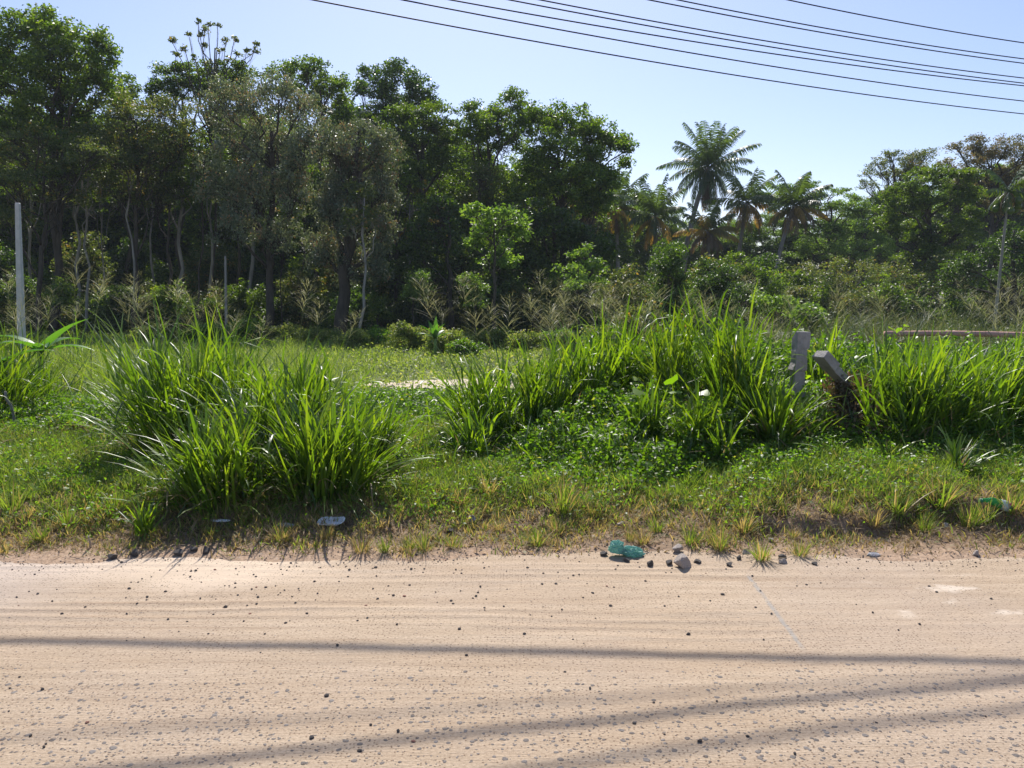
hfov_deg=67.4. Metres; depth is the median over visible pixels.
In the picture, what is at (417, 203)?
slender tree
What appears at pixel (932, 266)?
shrub
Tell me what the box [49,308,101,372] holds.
guinea grass clump
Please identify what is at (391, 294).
shrub
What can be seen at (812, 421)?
guinea grass clump
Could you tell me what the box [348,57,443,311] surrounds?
broadleaf tree
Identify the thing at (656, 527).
grass tuft
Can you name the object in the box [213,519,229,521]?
plastic wrapper
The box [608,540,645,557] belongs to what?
plastic bag
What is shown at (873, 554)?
paper scrap
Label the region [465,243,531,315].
shrub
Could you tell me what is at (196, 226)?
broadleaf tree
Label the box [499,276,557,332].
shrub
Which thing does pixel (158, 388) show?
guinea grass clump
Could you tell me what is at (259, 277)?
shrub
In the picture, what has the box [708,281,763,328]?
shrub
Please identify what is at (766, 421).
guinea grass clump
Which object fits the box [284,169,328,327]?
slender tree
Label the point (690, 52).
overhead cable
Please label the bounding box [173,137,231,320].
slender tree
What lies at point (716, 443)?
guinea grass clump
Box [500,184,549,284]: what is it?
slender tree
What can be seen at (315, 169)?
broadleaf tree
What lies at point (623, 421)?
stray grass
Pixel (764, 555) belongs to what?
grass tuft
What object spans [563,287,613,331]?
shrub
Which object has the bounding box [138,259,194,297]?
shrub
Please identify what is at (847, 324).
scrub thicket
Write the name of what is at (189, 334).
bush
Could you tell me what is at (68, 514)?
grass tuft
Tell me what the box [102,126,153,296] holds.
slender tree
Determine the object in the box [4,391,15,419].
stick
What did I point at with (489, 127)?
broadleaf tree
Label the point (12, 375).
guinea grass clump
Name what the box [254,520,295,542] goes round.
grass tuft
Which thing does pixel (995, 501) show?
plastic bottle
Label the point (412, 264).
shrub
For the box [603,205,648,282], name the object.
broadleaf tree
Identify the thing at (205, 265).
shrub
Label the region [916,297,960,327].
shrub
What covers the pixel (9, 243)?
broadleaf tree
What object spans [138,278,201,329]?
shrub
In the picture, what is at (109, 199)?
slender tree
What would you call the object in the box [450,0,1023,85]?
overhead cable
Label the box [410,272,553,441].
guinea grass clump
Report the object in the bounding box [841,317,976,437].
guinea grass clump
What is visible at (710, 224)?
coconut palm
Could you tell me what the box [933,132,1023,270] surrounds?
rusty tree
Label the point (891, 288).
shrub
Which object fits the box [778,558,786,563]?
stone
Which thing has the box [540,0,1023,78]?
overhead cable
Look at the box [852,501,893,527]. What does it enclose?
grass tuft
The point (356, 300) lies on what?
shrub
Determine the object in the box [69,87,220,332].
olive tree
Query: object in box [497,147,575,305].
broadleaf tree
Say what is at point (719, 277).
creeper column
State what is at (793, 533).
grass tuft
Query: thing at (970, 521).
grass tuft
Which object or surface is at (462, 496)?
grass tuft
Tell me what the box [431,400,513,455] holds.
guinea grass clump
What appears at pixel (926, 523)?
grass tuft
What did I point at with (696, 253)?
broadleaf tree
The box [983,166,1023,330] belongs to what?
areca palm
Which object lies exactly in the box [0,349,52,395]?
banana plant
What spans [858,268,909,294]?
shrub
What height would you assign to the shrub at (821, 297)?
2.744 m
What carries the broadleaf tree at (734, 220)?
on the ground at (262, 554)
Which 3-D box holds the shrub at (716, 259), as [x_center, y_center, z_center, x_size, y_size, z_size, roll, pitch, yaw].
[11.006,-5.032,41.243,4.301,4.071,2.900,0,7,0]
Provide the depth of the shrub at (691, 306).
35.38 m
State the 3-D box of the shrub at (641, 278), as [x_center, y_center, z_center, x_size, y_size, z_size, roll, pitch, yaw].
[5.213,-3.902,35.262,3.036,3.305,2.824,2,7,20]
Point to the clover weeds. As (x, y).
(783, 461)
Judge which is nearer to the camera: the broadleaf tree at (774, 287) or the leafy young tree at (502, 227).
the leafy young tree at (502, 227)
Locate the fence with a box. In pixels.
[883,331,1023,351]
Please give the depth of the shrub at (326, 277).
39.30 m
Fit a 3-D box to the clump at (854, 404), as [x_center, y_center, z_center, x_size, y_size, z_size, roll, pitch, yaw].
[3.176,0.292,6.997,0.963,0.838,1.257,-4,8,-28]
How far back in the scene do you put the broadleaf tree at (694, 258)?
74.69 m
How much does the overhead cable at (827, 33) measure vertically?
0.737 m
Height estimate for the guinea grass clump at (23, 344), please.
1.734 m
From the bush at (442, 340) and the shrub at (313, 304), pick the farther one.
the shrub at (313, 304)
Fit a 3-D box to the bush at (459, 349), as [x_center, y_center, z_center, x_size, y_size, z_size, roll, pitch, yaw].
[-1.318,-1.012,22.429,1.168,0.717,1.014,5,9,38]
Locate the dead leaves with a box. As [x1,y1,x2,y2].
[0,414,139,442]
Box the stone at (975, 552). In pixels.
[972,550,978,555]
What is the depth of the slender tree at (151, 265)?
41.12 m
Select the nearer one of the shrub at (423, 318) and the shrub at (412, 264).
the shrub at (423, 318)
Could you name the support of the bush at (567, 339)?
on the ground at (262, 554)
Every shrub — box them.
[0,241,27,283]
[0,279,26,330]
[1,255,53,295]
[2,269,65,331]
[31,297,82,330]
[43,273,80,337]
[48,231,120,324]
[63,292,112,332]
[83,283,142,334]
[99,234,158,281]
[118,277,161,330]
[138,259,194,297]
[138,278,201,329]
[165,238,245,301]
[176,295,218,329]
[196,286,254,326]
[219,277,274,326]
[222,247,284,299]
[254,297,299,326]
[273,253,324,298]
[273,268,327,328]
[297,246,369,301]
[297,289,338,330]
[317,284,375,331]
[351,277,392,329]
[359,258,407,303]
[379,297,422,328]
[392,296,449,330]
[399,267,436,326]
[403,230,434,278]
[426,278,477,330]
[433,248,484,300]
[454,282,500,330]
[456,271,491,334]
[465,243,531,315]
[479,276,547,333]
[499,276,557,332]
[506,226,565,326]
[529,271,583,330]
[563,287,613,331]
[585,262,656,317]
[595,262,657,330]
[607,297,667,334]
[640,281,675,328]
[644,271,692,290]
[659,296,690,327]
[680,268,719,329]
[684,252,756,288]
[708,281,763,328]
[722,293,788,329]
[737,251,785,290]
[748,289,802,332]
[758,269,819,293]
[765,283,819,329]
[774,253,963,297]
[789,301,831,336]
[792,282,841,327]
[816,274,852,290]
[818,272,860,323]
[829,288,890,329]
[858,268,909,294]
[868,271,907,330]
[876,290,940,329]
[898,270,948,305]
[916,253,994,297]
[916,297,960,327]
[932,285,992,330]
[957,281,1019,329]
[958,267,1022,297]
[985,273,1023,325]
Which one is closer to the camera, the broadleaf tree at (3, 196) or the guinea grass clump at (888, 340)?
the guinea grass clump at (888, 340)
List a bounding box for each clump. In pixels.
[0,269,76,418]
[0,315,49,365]
[0,320,95,384]
[0,349,24,450]
[4,252,151,407]
[42,273,281,469]
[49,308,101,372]
[77,271,212,428]
[88,387,320,535]
[111,493,165,543]
[128,275,284,438]
[146,341,365,473]
[193,277,394,445]
[212,367,436,523]
[309,389,415,478]
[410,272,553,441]
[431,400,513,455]
[453,289,601,436]
[510,270,647,421]
[551,278,666,392]
[606,278,810,410]
[609,271,746,404]
[612,370,686,452]
[646,375,742,454]
[666,319,809,428]
[678,401,750,468]
[698,273,890,389]
[718,361,840,453]
[785,382,851,446]
[807,369,931,444]
[836,328,984,448]
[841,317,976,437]
[842,285,993,385]
[847,325,1018,451]
[848,322,1023,434]
[867,281,1010,381]
[905,329,1023,441]
[917,324,1023,444]
[935,417,1011,470]
[949,323,1023,436]
[954,272,1023,376]
[973,331,1023,421]
[989,329,1023,432]
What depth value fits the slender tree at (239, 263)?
37.22 m
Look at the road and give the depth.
3.35 m
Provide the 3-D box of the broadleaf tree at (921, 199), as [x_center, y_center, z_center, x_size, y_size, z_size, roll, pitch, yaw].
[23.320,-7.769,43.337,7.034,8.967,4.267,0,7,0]
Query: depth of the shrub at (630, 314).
19.68 m
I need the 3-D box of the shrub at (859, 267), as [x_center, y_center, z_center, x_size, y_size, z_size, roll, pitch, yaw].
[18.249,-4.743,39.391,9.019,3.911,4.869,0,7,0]
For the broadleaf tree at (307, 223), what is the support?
on the ground at (262, 554)
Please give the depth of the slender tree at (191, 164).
36.27 m
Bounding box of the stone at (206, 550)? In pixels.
[203,546,209,553]
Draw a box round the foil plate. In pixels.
[317,516,344,525]
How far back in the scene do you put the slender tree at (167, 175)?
35.16 m
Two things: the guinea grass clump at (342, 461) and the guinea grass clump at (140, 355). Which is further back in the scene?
the guinea grass clump at (140, 355)
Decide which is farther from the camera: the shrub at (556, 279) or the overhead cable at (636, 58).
the shrub at (556, 279)
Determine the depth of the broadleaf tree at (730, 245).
66.88 m
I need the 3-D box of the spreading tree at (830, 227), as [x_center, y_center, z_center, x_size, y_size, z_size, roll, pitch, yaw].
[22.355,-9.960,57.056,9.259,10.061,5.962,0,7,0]
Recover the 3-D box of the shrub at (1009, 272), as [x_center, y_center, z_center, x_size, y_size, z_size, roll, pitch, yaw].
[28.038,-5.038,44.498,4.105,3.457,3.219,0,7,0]
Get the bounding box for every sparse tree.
[167,17,260,291]
[854,147,940,272]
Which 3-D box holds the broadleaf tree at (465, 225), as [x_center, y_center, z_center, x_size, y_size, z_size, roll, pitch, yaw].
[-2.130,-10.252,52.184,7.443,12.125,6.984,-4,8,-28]
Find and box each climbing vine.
[538,349,620,417]
[614,376,680,425]
[781,355,859,397]
[865,289,933,348]
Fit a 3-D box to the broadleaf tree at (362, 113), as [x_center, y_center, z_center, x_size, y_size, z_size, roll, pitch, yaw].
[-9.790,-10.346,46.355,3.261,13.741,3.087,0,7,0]
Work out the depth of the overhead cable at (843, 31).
19.16 m
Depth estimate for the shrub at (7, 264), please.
41.10 m
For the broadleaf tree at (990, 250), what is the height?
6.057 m
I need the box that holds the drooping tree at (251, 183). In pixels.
[183,68,336,326]
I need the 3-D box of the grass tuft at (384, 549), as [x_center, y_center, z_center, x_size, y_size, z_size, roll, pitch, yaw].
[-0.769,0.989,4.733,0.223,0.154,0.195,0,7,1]
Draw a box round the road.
[0,538,1023,767]
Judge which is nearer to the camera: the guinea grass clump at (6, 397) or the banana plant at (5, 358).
the guinea grass clump at (6, 397)
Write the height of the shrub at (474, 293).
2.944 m
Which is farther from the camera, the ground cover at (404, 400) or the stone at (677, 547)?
the ground cover at (404, 400)
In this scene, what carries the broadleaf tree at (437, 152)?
on the ground at (262, 554)
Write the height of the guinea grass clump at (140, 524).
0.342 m
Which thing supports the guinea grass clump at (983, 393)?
on the ground at (262, 554)
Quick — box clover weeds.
[0,383,1023,537]
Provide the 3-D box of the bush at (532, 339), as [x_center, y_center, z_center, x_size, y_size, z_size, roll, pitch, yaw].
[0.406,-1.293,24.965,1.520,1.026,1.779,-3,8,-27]
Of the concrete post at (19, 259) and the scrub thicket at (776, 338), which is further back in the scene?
the concrete post at (19, 259)
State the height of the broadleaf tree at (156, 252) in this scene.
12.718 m
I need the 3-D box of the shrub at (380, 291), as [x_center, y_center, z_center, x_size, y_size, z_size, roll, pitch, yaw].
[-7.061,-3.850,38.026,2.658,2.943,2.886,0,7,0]
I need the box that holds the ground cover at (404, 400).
[0,314,1023,491]
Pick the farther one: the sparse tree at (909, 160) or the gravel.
the sparse tree at (909, 160)
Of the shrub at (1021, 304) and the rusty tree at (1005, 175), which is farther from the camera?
the rusty tree at (1005, 175)
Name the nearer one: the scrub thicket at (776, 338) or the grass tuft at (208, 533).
the grass tuft at (208, 533)
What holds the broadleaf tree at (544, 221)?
on the ground at (262, 554)
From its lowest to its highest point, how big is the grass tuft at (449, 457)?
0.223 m
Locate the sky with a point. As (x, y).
(832, 135)
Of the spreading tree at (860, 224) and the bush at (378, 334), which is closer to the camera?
the bush at (378, 334)
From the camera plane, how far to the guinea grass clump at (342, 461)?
5.58 m
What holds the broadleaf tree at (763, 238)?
on the ground at (262, 554)
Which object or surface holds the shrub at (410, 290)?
on the ground at (262, 554)
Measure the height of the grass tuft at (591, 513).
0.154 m
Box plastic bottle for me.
[978,497,1016,511]
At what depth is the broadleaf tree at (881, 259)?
65.01 m
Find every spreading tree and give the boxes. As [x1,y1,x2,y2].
[750,180,871,279]
[820,191,907,312]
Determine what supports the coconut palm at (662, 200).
on the ground at (262, 554)
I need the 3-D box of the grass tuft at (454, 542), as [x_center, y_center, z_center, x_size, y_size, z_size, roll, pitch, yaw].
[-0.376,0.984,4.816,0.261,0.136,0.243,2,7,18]
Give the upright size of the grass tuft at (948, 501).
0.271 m
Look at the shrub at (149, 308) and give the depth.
35.48 m
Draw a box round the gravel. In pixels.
[1,531,1023,578]
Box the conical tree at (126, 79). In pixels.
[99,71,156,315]
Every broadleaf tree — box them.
[0,2,134,331]
[0,109,38,255]
[0,117,104,306]
[0,118,140,299]
[32,137,209,316]
[92,122,220,300]
[141,58,262,296]
[156,108,280,301]
[182,109,329,302]
[246,106,325,244]
[256,118,352,297]
[262,54,363,323]
[305,116,404,302]
[329,125,461,300]
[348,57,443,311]
[362,193,490,329]
[369,98,477,298]
[387,125,484,303]
[422,85,541,321]
[436,132,509,303]
[438,143,525,315]
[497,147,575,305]
[501,152,524,284]
[503,98,639,265]
[505,196,620,291]
[550,185,616,290]
[554,161,642,284]
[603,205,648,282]
[620,188,659,273]
[621,203,698,284]
[652,239,714,269]
[677,220,739,282]
[702,218,766,254]
[710,220,768,293]
[719,250,792,325]
[740,211,812,291]
[771,225,815,277]
[772,215,882,290]
[817,202,906,288]
[867,163,988,306]
[867,186,946,285]
[905,177,998,301]
[916,212,1023,327]
[943,163,1023,303]
[982,166,1023,282]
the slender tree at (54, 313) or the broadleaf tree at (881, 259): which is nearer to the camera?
the slender tree at (54, 313)
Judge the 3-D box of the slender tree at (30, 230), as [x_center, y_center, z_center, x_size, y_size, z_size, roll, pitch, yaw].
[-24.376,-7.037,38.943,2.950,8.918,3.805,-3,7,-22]
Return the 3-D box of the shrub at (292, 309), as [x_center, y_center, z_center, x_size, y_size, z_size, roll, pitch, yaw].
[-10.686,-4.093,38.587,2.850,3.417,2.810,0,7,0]
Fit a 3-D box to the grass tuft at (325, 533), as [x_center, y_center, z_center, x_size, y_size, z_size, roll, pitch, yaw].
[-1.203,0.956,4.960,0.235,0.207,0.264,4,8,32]
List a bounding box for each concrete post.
[15,203,25,349]
[788,331,810,415]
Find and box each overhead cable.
[312,0,1023,113]
[402,0,1023,101]
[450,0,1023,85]
[509,0,1023,83]
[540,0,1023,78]
[648,0,1023,63]
[677,0,1023,58]
[788,0,1023,42]
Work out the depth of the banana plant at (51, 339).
11.50 m
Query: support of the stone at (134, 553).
on the ground at (262, 554)
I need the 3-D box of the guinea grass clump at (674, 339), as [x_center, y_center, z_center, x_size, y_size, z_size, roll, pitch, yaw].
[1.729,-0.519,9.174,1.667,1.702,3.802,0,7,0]
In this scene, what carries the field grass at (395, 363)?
on the ground at (262, 554)
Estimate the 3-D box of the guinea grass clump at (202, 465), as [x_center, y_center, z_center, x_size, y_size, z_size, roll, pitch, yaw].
[-2.140,0.557,5.561,1.661,1.052,1.527,0,7,0]
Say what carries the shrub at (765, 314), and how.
on the ground at (262, 554)
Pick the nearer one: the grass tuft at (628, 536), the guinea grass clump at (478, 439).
the grass tuft at (628, 536)
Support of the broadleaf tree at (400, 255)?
on the ground at (262, 554)
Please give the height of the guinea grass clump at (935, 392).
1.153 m
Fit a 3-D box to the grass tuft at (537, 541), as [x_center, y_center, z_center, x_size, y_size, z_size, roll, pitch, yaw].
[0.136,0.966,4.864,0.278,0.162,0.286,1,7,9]
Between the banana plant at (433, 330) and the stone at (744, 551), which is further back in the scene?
the banana plant at (433, 330)
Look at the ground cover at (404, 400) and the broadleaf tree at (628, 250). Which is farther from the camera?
the broadleaf tree at (628, 250)
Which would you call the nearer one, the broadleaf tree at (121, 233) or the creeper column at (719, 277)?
the creeper column at (719, 277)
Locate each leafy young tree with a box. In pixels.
[459,201,534,330]
[550,241,609,335]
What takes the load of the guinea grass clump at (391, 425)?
on the ground at (262, 554)
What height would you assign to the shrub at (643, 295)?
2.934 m
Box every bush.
[130,320,177,342]
[173,319,233,344]
[222,316,265,341]
[257,321,304,341]
[295,326,344,343]
[329,325,370,348]
[362,325,395,346]
[385,320,428,349]
[422,325,466,353]
[445,337,488,357]
[468,326,511,347]
[501,329,545,351]
[539,328,579,348]
[555,328,583,356]
[579,323,635,347]
[630,333,663,348]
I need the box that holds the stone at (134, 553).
[130,548,138,556]
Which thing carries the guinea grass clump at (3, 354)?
on the ground at (262, 554)
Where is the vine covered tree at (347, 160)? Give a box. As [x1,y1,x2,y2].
[300,114,408,334]
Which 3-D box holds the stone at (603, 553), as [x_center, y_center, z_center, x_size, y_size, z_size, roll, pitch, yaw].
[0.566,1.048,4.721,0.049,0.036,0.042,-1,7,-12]
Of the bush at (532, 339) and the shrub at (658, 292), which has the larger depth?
the shrub at (658, 292)
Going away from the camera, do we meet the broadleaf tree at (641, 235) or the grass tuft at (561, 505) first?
the grass tuft at (561, 505)
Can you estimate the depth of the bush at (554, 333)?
25.91 m
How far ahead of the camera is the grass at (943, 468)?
5.57 m
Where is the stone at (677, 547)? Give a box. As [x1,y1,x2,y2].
[672,544,682,551]
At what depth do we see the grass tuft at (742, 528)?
5.03 m
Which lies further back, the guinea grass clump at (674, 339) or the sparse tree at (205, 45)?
the sparse tree at (205, 45)
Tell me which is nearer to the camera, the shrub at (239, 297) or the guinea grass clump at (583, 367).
the guinea grass clump at (583, 367)
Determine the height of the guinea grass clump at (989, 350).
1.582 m
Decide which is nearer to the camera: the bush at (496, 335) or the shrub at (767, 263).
the bush at (496, 335)
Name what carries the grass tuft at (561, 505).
on the ground at (262, 554)
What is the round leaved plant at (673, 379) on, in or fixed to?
on the ground at (262, 554)
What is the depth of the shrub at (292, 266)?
45.07 m
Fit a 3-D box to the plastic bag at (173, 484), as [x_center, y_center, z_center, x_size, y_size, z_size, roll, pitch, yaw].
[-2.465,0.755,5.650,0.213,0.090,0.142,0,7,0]
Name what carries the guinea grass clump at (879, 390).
on the ground at (262, 554)
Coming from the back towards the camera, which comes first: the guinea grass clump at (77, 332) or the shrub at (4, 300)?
the shrub at (4, 300)
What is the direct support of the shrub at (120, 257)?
on the ground at (262, 554)
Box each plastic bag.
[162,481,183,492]
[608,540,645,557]
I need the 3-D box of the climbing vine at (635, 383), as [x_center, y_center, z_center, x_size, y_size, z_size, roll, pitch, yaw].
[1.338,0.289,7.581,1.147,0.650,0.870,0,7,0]
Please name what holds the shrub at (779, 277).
on the ground at (262, 554)
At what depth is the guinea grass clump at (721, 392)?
7.09 m
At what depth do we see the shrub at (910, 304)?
35.49 m
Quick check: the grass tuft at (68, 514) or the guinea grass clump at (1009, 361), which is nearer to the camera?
the grass tuft at (68, 514)
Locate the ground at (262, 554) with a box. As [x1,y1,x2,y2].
[0,294,1023,563]
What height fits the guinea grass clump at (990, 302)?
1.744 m
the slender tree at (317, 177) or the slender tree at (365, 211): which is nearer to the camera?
the slender tree at (365, 211)
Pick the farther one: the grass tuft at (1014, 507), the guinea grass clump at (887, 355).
the guinea grass clump at (887, 355)
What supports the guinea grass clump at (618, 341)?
on the ground at (262, 554)
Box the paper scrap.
[867,552,880,555]
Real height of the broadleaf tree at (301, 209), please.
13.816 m
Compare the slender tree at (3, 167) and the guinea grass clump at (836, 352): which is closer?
the guinea grass clump at (836, 352)
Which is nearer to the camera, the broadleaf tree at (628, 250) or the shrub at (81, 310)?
the shrub at (81, 310)
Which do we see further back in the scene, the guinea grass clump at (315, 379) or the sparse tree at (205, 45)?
the sparse tree at (205, 45)
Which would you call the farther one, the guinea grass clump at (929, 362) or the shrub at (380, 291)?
the shrub at (380, 291)
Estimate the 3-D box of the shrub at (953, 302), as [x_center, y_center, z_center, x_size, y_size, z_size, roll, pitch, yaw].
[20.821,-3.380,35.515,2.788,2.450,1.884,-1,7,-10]
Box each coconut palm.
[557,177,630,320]
[590,169,649,278]
[617,173,689,285]
[655,121,761,275]
[673,200,739,258]
[703,166,777,261]
[751,170,833,275]
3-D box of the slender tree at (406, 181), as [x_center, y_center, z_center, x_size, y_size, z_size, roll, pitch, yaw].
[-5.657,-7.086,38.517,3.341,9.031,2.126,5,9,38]
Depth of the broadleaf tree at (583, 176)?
38.14 m
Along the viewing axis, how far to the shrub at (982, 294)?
36.94 m
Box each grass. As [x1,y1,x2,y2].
[0,322,1020,410]
[0,399,1023,559]
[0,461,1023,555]
[1,335,1023,466]
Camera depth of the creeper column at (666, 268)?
27.41 m
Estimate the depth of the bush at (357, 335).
25.60 m
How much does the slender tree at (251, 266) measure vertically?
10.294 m
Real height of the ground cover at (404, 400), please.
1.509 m
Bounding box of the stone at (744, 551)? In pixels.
[742,549,753,553]
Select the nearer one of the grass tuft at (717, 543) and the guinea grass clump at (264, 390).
the grass tuft at (717, 543)
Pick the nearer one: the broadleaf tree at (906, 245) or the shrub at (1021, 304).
the shrub at (1021, 304)
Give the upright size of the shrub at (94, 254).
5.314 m
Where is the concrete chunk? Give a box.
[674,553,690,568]
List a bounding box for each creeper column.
[645,235,701,324]
[684,256,762,328]
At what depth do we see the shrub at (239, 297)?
36.24 m
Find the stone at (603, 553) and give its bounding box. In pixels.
[600,551,607,555]
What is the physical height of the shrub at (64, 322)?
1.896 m
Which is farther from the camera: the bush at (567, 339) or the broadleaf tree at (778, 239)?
the broadleaf tree at (778, 239)
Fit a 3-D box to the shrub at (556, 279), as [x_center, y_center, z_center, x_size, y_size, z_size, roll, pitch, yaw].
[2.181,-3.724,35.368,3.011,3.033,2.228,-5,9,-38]
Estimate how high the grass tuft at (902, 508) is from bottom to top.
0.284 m
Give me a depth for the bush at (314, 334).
28.63 m
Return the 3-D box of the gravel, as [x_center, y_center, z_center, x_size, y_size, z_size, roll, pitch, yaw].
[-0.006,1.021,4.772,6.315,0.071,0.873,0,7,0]
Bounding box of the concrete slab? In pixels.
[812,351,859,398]
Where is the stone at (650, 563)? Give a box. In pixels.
[647,560,653,566]
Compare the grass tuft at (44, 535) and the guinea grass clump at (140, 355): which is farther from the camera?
the guinea grass clump at (140, 355)
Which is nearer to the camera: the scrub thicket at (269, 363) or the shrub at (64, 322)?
the scrub thicket at (269, 363)
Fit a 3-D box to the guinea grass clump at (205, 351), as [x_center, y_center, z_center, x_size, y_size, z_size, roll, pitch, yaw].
[-2.722,-0.165,7.128,1.525,1.698,1.851,-4,8,-30]
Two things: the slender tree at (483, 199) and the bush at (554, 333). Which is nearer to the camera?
the bush at (554, 333)
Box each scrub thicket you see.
[2,333,397,394]
[571,319,858,357]
[712,290,1023,352]
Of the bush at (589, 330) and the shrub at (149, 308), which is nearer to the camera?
the bush at (589, 330)
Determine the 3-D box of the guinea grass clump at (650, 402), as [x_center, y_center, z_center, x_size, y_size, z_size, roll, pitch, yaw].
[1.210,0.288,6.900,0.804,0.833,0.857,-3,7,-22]
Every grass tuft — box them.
[0,475,33,514]
[21,519,67,544]
[45,498,90,526]
[99,483,132,511]
[201,522,219,537]
[235,503,265,520]
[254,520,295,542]
[311,520,338,540]
[340,528,380,553]
[375,531,393,552]
[392,533,419,550]
[404,527,440,554]
[434,452,460,467]
[437,530,465,548]
[443,486,479,505]
[471,469,504,496]
[484,517,509,531]
[517,525,552,553]
[535,471,600,514]
[542,512,572,532]
[579,500,605,517]
[618,527,639,541]
[627,520,663,548]
[646,512,674,533]
[676,521,705,544]
[701,519,743,551]
[722,504,765,533]
[737,531,787,562]
[782,534,818,556]
[785,524,802,538]
[823,493,852,514]
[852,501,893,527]
[860,476,934,522]
[906,471,975,509]
[914,511,946,532]
[949,490,999,528]
[964,493,1005,523]
[988,479,1023,521]
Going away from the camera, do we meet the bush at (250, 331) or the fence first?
the fence
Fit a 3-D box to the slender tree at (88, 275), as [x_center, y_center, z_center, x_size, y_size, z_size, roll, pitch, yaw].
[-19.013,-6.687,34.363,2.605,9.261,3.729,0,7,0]
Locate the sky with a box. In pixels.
[0,0,1023,293]
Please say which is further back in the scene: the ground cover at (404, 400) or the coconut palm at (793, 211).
the coconut palm at (793, 211)
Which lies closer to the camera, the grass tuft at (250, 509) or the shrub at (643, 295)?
the grass tuft at (250, 509)
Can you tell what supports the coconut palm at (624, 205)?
on the ground at (262, 554)
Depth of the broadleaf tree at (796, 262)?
64.70 m
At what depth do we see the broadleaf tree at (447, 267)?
36.58 m
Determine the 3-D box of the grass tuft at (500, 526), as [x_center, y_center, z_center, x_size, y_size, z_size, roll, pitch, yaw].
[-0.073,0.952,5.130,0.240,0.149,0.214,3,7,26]
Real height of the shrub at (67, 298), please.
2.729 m
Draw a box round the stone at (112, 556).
[107,554,117,559]
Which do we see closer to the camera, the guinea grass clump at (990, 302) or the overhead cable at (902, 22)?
the guinea grass clump at (990, 302)
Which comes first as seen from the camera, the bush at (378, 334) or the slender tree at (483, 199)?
the bush at (378, 334)
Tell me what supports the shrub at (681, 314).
on the ground at (262, 554)
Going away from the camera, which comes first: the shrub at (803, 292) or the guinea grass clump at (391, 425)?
the guinea grass clump at (391, 425)
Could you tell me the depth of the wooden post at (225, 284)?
29.73 m
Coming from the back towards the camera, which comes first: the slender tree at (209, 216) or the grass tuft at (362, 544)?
the slender tree at (209, 216)
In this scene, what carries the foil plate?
on the ground at (262, 554)
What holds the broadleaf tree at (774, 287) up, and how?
on the ground at (262, 554)
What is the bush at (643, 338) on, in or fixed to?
on the ground at (262, 554)
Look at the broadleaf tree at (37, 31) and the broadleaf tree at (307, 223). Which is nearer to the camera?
the broadleaf tree at (37, 31)
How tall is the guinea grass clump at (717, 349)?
1.509 m
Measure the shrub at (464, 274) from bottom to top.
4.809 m
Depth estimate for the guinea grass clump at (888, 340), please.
8.66 m
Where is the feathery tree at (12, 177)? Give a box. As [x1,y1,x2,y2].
[0,119,129,336]
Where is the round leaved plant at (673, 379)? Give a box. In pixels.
[632,374,709,431]
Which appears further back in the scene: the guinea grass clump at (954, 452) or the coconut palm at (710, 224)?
the coconut palm at (710, 224)
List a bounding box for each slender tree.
[0,136,41,223]
[0,153,56,327]
[26,129,99,333]
[54,124,107,331]
[62,139,113,331]
[68,167,132,290]
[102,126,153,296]
[122,131,187,285]
[134,151,202,327]
[153,129,205,329]
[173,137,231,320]
[184,119,234,293]
[211,152,269,323]
[228,116,275,307]
[260,200,307,326]
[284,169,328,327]
[340,176,397,329]
[365,150,427,324]
[384,187,429,267]
[447,161,508,297]
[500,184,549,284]
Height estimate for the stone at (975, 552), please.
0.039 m
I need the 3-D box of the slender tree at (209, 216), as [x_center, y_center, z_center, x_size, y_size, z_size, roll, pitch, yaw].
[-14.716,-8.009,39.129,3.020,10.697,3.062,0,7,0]
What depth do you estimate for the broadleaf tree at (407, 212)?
45.17 m
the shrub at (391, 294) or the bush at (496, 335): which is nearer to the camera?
the bush at (496, 335)
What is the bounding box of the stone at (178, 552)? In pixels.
[173,549,182,555]
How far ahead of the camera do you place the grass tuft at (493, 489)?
5.69 m
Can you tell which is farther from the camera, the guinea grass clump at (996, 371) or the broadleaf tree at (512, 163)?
the broadleaf tree at (512, 163)
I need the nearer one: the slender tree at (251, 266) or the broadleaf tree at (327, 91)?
the slender tree at (251, 266)
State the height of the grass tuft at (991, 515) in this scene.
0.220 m
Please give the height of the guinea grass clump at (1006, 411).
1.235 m
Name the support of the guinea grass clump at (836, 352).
on the ground at (262, 554)
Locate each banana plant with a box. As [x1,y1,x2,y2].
[0,319,94,380]
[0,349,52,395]
[415,317,451,354]
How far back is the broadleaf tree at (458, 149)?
51.76 m
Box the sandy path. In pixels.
[368,378,516,388]
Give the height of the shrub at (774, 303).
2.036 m
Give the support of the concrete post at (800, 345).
on the ground at (262, 554)
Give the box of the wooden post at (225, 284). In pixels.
[224,256,227,335]
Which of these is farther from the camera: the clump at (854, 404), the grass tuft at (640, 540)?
the clump at (854, 404)
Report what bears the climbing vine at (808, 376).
on the ground at (262, 554)
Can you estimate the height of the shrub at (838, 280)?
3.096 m
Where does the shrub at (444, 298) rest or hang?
on the ground at (262, 554)

